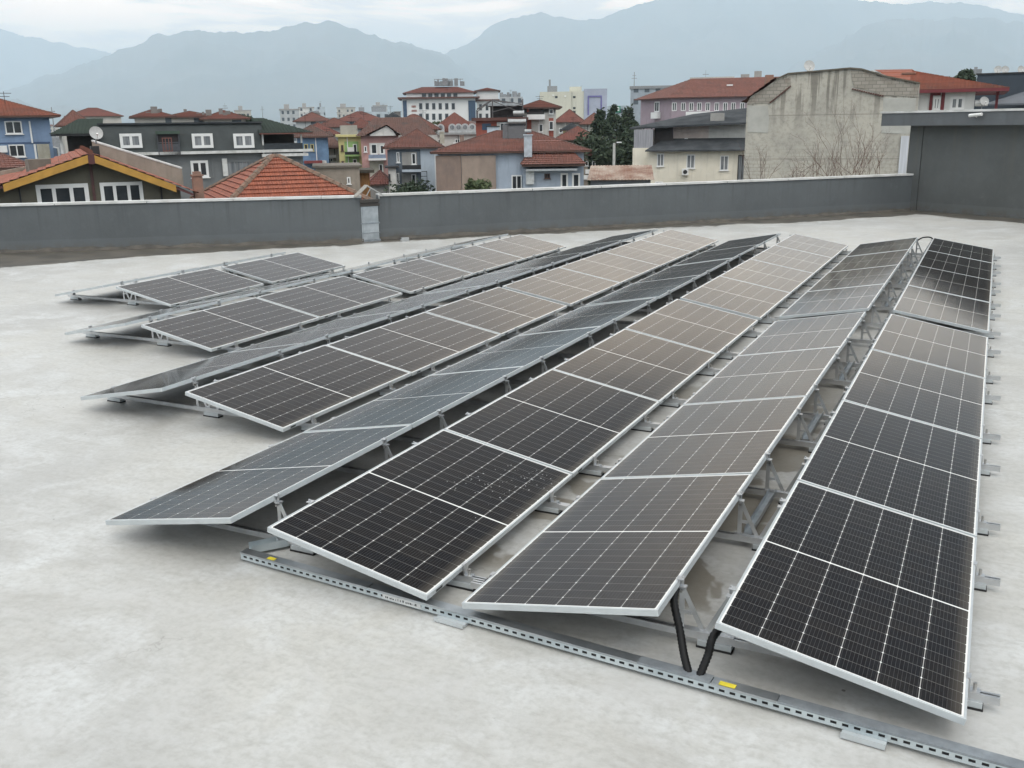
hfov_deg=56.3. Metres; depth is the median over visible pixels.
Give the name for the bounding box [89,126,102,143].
satellite dish
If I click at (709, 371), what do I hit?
base rail
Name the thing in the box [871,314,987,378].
photovoltaic module
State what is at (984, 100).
satellite dish
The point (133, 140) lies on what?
window
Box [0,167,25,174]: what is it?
parapet wall
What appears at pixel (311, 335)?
photovoltaic module
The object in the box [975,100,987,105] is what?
water tank
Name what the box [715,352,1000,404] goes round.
base rail
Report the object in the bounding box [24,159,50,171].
chimney
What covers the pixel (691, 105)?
window
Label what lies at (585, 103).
apartment building
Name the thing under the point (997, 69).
satellite dish
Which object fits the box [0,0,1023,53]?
sky
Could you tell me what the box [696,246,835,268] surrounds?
base rail
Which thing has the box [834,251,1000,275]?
base rail
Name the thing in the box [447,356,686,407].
base rail
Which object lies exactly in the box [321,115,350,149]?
house
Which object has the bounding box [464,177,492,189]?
bush
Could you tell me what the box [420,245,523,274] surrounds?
photovoltaic module
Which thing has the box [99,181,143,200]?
window
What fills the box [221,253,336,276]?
base rail
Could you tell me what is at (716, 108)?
window
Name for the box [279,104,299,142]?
tower block
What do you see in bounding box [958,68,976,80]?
leafy tree
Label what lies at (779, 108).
apartment building
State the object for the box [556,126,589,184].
house
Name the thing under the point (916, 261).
base rail
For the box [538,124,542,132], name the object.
window
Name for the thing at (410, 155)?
house
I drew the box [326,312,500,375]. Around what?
photovoltaic module
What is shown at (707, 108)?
window
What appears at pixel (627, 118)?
conifer
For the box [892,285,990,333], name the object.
photovoltaic module
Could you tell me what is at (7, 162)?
house
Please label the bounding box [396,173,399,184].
window
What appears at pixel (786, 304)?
base rail
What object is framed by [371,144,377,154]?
window
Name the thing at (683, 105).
window
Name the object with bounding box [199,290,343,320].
base rail
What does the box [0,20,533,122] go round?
mountain
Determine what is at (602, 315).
photovoltaic module
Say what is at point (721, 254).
photovoltaic module
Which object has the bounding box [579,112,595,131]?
house
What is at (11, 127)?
window
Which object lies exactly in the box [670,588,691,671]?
conduit
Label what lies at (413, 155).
window
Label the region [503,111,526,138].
solar water heater
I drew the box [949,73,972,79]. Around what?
leafy tree
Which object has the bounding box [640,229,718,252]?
photovoltaic module
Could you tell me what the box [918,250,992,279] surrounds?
photovoltaic module
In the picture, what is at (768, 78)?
chimney
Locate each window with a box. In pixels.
[4,121,23,134]
[8,144,26,157]
[35,183,89,201]
[53,147,59,156]
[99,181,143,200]
[119,133,142,147]
[162,138,172,151]
[190,160,210,178]
[191,133,213,147]
[226,160,257,176]
[233,133,254,147]
[346,177,351,184]
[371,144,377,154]
[380,145,383,153]
[396,152,400,162]
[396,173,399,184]
[411,153,416,164]
[411,174,415,182]
[511,175,521,187]
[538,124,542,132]
[544,173,550,178]
[548,121,553,130]
[560,173,567,186]
[572,173,579,185]
[657,153,664,166]
[672,102,676,110]
[681,102,685,110]
[686,154,695,168]
[689,102,693,110]
[697,102,701,110]
[705,102,709,110]
[714,102,718,110]
[720,155,728,170]
[723,102,727,109]
[731,102,735,109]
[737,155,743,179]
[932,97,940,109]
[949,96,964,109]
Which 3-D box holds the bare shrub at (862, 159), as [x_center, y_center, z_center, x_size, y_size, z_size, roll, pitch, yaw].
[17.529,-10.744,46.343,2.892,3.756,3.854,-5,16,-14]
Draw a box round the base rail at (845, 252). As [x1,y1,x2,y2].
[723,234,850,254]
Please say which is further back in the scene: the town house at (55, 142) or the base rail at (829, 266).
the town house at (55, 142)
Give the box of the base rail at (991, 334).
[774,301,1000,338]
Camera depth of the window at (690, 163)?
100.91 m
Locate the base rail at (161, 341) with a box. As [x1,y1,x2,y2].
[83,316,241,351]
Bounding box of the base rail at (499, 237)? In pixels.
[453,235,560,253]
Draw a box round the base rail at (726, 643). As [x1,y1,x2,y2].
[470,572,999,711]
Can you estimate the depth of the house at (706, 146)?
101.43 m
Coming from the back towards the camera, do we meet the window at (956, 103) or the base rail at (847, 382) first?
the window at (956, 103)
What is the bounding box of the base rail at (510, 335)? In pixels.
[353,303,520,338]
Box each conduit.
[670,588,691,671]
[696,628,722,675]
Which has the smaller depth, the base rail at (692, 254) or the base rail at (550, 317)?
the base rail at (550, 317)
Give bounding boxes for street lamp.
[613,142,621,164]
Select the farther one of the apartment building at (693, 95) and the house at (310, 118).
the house at (310, 118)
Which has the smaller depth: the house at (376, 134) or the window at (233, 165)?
the window at (233, 165)
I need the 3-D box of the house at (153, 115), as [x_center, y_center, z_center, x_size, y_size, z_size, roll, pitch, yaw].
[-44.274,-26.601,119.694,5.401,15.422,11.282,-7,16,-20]
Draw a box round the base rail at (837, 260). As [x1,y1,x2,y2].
[708,241,842,262]
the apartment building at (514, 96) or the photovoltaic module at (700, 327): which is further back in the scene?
the apartment building at (514, 96)
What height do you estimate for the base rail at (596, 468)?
0.377 m
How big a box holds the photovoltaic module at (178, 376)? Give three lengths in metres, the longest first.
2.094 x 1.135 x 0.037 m
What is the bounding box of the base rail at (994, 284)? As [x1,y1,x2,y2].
[890,260,1000,287]
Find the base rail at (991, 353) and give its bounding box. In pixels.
[756,316,1000,357]
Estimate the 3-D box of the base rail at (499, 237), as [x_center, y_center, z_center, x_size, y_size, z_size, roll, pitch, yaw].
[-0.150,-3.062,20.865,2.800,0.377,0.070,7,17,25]
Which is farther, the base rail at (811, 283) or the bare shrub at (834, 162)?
the bare shrub at (834, 162)
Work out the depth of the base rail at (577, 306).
14.31 m
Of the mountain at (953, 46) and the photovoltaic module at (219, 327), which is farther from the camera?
the mountain at (953, 46)
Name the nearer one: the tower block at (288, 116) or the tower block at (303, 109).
the tower block at (288, 116)
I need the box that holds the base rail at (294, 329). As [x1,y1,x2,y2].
[157,300,304,332]
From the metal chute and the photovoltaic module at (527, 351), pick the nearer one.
the photovoltaic module at (527, 351)
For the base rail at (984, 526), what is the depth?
6.92 m
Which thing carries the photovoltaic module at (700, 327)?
on the base rail at (728, 354)
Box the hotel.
[398,78,479,122]
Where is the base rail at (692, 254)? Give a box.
[583,236,699,256]
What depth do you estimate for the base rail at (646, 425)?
8.64 m
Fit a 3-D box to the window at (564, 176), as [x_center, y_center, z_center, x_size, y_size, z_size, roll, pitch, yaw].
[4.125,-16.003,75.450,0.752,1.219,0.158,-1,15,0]
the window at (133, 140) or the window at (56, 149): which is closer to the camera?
the window at (133, 140)
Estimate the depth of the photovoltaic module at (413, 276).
16.25 m
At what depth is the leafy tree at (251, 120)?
143.98 m
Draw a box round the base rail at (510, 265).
[400,246,517,266]
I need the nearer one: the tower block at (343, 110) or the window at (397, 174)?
the window at (397, 174)
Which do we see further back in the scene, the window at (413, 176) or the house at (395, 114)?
the house at (395, 114)
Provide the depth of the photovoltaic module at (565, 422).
8.13 m
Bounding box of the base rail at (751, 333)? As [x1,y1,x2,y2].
[569,301,761,337]
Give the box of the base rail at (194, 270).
[130,269,252,296]
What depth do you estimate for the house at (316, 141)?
111.21 m
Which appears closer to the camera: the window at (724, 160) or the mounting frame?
the mounting frame
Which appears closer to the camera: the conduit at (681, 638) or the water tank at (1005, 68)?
the conduit at (681, 638)
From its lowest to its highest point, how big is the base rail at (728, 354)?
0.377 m
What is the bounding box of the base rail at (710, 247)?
[618,230,715,248]
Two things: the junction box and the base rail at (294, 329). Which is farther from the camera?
the junction box
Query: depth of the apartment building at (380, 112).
365.81 m
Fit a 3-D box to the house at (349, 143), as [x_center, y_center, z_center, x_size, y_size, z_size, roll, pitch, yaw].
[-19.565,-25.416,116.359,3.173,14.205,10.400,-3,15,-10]
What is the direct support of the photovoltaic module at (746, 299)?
on the base rail at (767, 320)
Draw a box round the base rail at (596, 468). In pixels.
[331,409,609,476]
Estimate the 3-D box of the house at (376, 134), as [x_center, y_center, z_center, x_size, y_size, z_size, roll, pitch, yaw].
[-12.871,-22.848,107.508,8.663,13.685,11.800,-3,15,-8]
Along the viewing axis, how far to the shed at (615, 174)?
88.33 m
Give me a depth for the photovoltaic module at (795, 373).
9.40 m
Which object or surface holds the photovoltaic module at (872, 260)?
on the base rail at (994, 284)
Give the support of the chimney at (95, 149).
on the house at (83, 173)
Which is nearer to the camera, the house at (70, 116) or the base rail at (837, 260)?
the base rail at (837, 260)
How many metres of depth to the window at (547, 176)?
75.37 m
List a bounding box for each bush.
[383,176,435,192]
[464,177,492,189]
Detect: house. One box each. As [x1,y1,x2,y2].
[0,91,60,160]
[0,145,198,202]
[0,152,24,170]
[50,124,58,136]
[52,138,60,154]
[54,110,85,153]
[64,108,123,122]
[129,106,176,122]
[171,109,205,121]
[190,154,372,198]
[199,108,250,121]
[292,110,328,128]
[294,112,333,169]
[313,120,339,139]
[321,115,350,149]
[325,129,338,162]
[335,117,361,167]
[340,111,379,123]
[352,112,368,132]
[356,117,437,176]
[382,128,444,190]
[386,106,400,116]
[398,114,441,140]
[430,130,591,190]
[556,109,583,136]
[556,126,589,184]
[559,117,576,132]
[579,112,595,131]
[584,152,595,185]
[629,108,746,182]
[876,69,1009,110]
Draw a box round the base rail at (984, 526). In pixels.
[603,451,1000,535]
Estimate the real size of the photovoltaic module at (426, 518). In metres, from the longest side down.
2.094 x 1.135 x 0.036 m
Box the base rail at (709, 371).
[501,331,719,375]
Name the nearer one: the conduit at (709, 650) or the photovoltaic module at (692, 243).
the conduit at (709, 650)
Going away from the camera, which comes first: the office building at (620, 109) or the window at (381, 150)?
the window at (381, 150)
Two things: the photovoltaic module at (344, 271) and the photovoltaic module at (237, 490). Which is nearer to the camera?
the photovoltaic module at (237, 490)
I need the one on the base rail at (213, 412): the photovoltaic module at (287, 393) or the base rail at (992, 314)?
the photovoltaic module at (287, 393)
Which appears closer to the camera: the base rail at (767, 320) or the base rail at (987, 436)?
the base rail at (987, 436)
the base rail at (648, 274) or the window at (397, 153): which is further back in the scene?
the window at (397, 153)
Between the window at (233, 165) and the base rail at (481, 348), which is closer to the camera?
the base rail at (481, 348)
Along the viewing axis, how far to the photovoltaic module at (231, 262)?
17.71 m
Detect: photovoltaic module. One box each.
[55,267,199,295]
[65,296,239,334]
[80,343,303,399]
[105,425,411,524]
[116,268,263,306]
[141,297,318,351]
[166,252,285,275]
[185,345,410,431]
[186,275,328,304]
[222,252,344,283]
[232,310,405,351]
[256,276,401,318]
[267,429,572,600]
[295,257,405,280]
[303,366,524,431]
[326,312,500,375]
[341,286,480,318]
[352,258,472,293]
[361,244,461,265]
[416,234,507,252]
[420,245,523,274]
[422,266,542,293]
[425,287,566,336]
[431,326,600,374]
[444,369,659,477]
[462,474,752,616]
[476,234,565,259]
[488,251,588,273]
[502,267,619,305]
[517,298,656,335]
[538,239,626,258]
[552,329,716,404]
[560,252,659,284]
[581,229,657,245]
[585,275,700,305]
[601,396,806,478]
[604,240,691,266]
[625,299,757,355]
[635,258,732,282]
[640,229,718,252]
[672,244,758,265]
[680,276,790,319]
[683,346,841,404]
[704,233,780,251]
[715,480,976,725]
[719,259,813,294]
[737,312,865,355]
[750,245,832,274]
[775,234,847,258]
[779,284,885,318]
[797,400,982,536]
[807,265,898,291]
[829,249,909,271]
[842,349,985,438]
[846,237,917,256]
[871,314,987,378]
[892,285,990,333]
[907,265,991,302]
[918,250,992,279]
[927,238,993,262]
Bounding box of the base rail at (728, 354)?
[531,318,737,359]
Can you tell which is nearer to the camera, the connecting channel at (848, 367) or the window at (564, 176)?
the connecting channel at (848, 367)
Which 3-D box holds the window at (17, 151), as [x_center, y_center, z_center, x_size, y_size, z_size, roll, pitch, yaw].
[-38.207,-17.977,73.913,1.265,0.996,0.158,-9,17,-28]
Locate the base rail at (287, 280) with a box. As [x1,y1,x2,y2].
[173,262,291,287]
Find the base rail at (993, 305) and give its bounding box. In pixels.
[802,278,1000,309]
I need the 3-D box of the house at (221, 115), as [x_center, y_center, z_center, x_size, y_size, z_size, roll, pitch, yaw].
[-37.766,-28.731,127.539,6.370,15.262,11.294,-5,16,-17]
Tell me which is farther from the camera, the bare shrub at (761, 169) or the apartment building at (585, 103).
the apartment building at (585, 103)
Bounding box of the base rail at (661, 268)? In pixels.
[543,248,669,270]
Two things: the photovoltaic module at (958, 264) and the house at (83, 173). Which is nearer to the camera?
the photovoltaic module at (958, 264)
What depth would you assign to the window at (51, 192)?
41.51 m
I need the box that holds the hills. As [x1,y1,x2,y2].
[0,98,134,128]
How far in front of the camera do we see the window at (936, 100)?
62.62 m
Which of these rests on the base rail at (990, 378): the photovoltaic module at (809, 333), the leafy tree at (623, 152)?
the photovoltaic module at (809, 333)
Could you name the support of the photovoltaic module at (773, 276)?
on the base rail at (795, 295)
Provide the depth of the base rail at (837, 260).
19.04 m
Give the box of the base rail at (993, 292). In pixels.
[815,267,1000,295]
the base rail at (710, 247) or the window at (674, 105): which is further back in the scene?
the window at (674, 105)
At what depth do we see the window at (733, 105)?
174.10 m
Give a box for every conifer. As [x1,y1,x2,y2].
[588,107,615,185]
[602,104,620,146]
[616,103,638,139]
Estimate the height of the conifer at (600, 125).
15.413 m
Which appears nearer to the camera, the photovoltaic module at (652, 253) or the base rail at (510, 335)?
the base rail at (510, 335)
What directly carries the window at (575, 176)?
in the house at (533, 159)
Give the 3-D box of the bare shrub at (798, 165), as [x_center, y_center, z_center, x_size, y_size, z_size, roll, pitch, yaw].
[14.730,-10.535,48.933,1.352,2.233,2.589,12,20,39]
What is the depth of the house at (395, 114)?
176.08 m
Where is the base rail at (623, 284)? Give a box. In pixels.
[494,262,631,287]
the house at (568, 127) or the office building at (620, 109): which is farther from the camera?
the office building at (620, 109)
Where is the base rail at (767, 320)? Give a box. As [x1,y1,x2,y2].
[594,290,777,323]
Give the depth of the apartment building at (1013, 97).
91.78 m
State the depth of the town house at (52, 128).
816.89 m
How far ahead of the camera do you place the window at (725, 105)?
174.40 m
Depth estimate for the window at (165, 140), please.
69.73 m
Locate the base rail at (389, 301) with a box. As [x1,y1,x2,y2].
[255,278,392,305]
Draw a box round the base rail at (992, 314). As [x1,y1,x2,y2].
[791,287,1000,320]
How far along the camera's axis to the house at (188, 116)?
128.15 m
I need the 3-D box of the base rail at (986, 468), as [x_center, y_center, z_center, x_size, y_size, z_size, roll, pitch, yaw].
[2.519,0.388,7.970,2.800,0.377,0.070,7,17,26]
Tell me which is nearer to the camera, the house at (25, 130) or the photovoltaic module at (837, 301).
the photovoltaic module at (837, 301)
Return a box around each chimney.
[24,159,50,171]
[90,146,99,156]
[190,171,203,198]
[359,168,373,196]
[385,165,398,192]
[764,75,773,84]
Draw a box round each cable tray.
[240,548,1023,767]
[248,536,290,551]
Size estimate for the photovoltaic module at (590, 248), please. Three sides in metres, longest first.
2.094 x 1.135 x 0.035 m
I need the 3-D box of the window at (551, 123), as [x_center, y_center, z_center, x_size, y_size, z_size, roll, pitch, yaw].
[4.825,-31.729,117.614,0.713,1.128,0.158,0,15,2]
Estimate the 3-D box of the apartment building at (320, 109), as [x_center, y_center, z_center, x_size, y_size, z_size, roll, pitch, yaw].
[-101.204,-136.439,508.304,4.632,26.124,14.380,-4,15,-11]
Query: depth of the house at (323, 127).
131.11 m
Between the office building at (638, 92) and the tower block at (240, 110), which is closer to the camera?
the office building at (638, 92)
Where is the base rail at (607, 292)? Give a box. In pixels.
[473,268,614,295]
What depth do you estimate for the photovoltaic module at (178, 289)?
15.33 m
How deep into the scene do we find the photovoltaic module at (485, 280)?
15.50 m
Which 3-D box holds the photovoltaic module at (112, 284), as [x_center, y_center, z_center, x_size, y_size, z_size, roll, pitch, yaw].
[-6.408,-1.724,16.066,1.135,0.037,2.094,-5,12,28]
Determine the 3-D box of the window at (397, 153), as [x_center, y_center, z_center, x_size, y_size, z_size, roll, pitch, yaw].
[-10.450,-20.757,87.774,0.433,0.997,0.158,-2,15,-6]
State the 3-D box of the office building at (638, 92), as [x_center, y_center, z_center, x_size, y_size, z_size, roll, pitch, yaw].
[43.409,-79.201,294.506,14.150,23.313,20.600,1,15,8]
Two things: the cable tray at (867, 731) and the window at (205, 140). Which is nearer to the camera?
the cable tray at (867, 731)
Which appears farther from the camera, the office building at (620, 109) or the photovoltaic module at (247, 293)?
the office building at (620, 109)
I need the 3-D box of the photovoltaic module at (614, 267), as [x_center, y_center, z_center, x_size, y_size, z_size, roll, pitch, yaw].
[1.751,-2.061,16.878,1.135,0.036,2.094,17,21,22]
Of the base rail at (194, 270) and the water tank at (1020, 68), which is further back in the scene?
the water tank at (1020, 68)
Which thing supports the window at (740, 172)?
in the house at (706, 146)
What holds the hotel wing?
on the ground
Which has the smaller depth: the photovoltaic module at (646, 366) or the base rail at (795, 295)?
the photovoltaic module at (646, 366)
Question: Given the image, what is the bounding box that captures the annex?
[486,126,499,132]
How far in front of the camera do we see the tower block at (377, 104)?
672.24 m
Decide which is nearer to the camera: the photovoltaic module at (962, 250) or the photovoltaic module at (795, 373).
the photovoltaic module at (795, 373)
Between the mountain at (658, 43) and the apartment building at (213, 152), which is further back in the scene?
the mountain at (658, 43)
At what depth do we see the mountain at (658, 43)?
13720.31 m
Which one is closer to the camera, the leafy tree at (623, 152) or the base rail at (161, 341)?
the base rail at (161, 341)
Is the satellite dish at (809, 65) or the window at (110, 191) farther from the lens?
the satellite dish at (809, 65)
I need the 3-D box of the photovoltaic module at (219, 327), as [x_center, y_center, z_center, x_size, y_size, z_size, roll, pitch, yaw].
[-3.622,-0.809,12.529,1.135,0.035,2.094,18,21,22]
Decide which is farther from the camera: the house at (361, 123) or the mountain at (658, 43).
the mountain at (658, 43)
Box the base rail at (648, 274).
[542,253,655,276]
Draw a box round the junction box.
[400,237,408,241]
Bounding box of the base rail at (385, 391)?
[201,349,396,396]
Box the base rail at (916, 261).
[841,246,1000,269]
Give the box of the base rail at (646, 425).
[405,375,659,431]
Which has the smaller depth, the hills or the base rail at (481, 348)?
the base rail at (481, 348)
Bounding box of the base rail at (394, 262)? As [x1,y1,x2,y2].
[340,259,465,282]
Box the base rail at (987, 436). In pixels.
[686,383,1000,444]
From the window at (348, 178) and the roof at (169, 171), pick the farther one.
the window at (348, 178)
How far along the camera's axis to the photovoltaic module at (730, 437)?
7.55 m
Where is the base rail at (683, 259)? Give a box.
[569,240,688,261]
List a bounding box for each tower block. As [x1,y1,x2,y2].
[234,106,250,115]
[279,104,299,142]
[298,103,313,117]
[336,104,355,117]
[373,102,387,111]
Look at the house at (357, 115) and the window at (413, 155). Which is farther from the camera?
the house at (357, 115)
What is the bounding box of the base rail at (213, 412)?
[107,376,318,430]
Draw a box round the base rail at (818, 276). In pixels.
[713,254,825,278]
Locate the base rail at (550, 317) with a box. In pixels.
[401,289,559,321]
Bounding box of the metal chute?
[353,185,383,241]
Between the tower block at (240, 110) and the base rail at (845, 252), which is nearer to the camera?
the base rail at (845, 252)
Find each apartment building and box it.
[49,118,312,198]
[316,103,324,116]
[366,106,391,117]
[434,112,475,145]
[471,99,527,135]
[500,91,522,102]
[523,96,561,137]
[540,79,606,119]
[634,71,777,133]
[741,67,919,179]
[974,72,1023,108]
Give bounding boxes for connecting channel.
[744,487,776,533]
[802,411,823,439]
[839,360,853,379]
[884,295,893,306]
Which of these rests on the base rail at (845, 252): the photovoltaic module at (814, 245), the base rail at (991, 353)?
the photovoltaic module at (814, 245)
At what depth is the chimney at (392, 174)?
86.04 m
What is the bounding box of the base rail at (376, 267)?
[365,253,487,275]
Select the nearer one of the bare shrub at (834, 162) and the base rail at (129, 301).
the base rail at (129, 301)
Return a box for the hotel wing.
[475,88,500,117]
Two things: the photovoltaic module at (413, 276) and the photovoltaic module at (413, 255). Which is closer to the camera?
the photovoltaic module at (413, 276)
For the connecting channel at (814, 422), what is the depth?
8.42 m
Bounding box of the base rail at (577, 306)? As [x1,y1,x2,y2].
[434,280,584,309]
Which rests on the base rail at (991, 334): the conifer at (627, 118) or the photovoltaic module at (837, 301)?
the photovoltaic module at (837, 301)
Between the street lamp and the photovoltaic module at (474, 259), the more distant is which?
the street lamp
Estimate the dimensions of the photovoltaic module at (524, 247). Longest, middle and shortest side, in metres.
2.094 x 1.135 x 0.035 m
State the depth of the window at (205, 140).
70.62 m
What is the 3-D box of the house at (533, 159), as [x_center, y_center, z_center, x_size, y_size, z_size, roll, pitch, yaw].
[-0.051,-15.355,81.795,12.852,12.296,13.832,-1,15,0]
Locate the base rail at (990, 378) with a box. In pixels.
[735,337,1000,383]
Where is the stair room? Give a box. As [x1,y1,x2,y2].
[880,108,1023,218]
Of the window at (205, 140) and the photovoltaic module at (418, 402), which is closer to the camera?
the photovoltaic module at (418, 402)
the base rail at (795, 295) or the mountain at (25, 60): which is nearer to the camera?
the base rail at (795, 295)
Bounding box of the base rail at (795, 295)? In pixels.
[640,270,802,298]
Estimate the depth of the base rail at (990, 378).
10.56 m
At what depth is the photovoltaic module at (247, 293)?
14.79 m
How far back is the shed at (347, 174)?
76.84 m
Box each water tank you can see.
[972,67,981,73]
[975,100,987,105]
[1002,66,1008,71]
[1018,66,1023,71]
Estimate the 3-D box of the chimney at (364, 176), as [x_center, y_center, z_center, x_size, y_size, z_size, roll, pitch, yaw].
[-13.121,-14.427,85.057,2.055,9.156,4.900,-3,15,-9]
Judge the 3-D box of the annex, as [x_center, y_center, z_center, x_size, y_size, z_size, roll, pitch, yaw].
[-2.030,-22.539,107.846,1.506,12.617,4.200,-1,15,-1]
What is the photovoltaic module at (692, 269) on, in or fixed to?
on the base rail at (811, 283)
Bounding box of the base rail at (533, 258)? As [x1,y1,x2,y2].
[423,241,537,260]
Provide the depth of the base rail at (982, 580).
6.18 m
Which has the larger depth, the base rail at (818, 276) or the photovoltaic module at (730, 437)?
the base rail at (818, 276)
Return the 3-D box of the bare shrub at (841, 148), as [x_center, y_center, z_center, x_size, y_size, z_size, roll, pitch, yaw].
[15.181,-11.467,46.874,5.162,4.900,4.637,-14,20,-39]
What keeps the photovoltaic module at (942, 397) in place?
on the base rail at (847, 382)
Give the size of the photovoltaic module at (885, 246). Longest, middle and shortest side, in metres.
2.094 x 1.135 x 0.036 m
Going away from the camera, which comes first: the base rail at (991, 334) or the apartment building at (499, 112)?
the base rail at (991, 334)
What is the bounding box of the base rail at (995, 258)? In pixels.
[850,238,1000,260]
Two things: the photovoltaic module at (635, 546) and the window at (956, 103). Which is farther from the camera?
the window at (956, 103)
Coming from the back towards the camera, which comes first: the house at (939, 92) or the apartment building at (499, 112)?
the apartment building at (499, 112)
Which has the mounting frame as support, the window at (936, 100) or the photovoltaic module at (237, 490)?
the photovoltaic module at (237, 490)
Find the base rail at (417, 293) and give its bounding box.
[295,269,426,294]
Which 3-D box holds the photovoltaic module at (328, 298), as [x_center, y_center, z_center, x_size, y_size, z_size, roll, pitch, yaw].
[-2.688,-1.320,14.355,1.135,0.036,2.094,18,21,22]
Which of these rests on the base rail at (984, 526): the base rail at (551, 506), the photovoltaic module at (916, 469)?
the photovoltaic module at (916, 469)
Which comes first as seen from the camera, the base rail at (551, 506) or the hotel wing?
the base rail at (551, 506)
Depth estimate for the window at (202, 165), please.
71.29 m
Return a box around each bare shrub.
[739,142,816,178]
[780,162,812,177]
[785,103,887,175]
[810,134,874,176]
[829,127,887,175]
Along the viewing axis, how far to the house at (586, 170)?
113.54 m
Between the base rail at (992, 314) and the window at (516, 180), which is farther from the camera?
the window at (516, 180)
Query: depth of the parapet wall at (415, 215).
25.68 m
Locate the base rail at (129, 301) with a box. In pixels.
[68,281,195,310]
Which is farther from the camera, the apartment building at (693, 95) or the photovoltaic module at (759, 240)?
the apartment building at (693, 95)
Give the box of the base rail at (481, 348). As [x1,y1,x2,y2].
[317,314,490,352]
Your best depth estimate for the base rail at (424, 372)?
10.57 m
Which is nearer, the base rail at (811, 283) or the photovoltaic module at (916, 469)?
the photovoltaic module at (916, 469)
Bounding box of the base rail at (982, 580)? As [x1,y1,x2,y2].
[559,492,1000,591]
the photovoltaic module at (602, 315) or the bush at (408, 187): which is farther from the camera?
the bush at (408, 187)
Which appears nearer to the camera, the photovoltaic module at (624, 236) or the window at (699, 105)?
the photovoltaic module at (624, 236)
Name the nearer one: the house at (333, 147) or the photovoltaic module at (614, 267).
the photovoltaic module at (614, 267)
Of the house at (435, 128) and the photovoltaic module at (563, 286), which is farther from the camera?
the house at (435, 128)
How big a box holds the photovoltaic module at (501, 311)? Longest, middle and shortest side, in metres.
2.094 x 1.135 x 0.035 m
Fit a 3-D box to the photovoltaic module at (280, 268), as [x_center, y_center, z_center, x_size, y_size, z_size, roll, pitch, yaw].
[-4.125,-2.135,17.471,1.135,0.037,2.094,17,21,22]
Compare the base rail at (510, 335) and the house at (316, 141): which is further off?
the house at (316, 141)
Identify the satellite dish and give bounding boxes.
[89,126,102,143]
[804,60,814,70]
[980,97,988,108]
[994,66,1001,72]
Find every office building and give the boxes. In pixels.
[607,106,629,129]
[630,85,671,125]
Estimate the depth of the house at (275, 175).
47.95 m
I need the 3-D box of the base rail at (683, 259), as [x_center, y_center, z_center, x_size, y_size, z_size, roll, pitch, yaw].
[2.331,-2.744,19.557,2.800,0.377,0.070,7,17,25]
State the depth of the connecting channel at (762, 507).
6.57 m
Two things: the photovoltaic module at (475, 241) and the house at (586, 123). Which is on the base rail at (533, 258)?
the photovoltaic module at (475, 241)
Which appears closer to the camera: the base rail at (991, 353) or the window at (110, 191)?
the base rail at (991, 353)
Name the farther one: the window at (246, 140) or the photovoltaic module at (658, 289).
the window at (246, 140)
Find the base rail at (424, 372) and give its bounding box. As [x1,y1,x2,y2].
[251,334,437,377]
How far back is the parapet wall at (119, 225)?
22.42 m
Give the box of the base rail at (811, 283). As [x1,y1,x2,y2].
[700,260,816,286]
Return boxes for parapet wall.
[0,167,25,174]
[0,195,363,252]
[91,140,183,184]
[375,173,913,240]
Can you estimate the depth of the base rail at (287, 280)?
16.95 m
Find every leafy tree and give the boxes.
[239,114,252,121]
[573,122,652,168]
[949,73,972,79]
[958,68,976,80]
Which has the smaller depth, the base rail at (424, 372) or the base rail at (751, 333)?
the base rail at (424, 372)
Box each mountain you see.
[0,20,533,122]
[0,29,110,90]
[445,0,1023,105]
[770,16,1023,77]
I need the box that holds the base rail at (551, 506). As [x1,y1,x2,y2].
[268,437,569,514]
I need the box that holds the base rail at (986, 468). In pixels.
[655,407,1000,476]
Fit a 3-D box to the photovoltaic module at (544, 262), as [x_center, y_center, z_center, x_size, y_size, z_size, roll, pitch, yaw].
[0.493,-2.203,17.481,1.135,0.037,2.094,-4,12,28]
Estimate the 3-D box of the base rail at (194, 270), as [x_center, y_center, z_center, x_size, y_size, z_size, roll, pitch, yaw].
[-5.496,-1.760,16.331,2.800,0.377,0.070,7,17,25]
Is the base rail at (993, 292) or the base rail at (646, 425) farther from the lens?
the base rail at (993, 292)
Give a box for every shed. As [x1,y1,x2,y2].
[312,162,361,190]
[370,170,388,198]
[587,165,653,184]
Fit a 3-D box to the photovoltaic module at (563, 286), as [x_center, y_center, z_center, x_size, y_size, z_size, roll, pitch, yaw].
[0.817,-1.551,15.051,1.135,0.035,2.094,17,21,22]
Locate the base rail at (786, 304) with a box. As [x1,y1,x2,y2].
[664,278,792,307]
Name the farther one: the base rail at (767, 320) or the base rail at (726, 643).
the base rail at (767, 320)

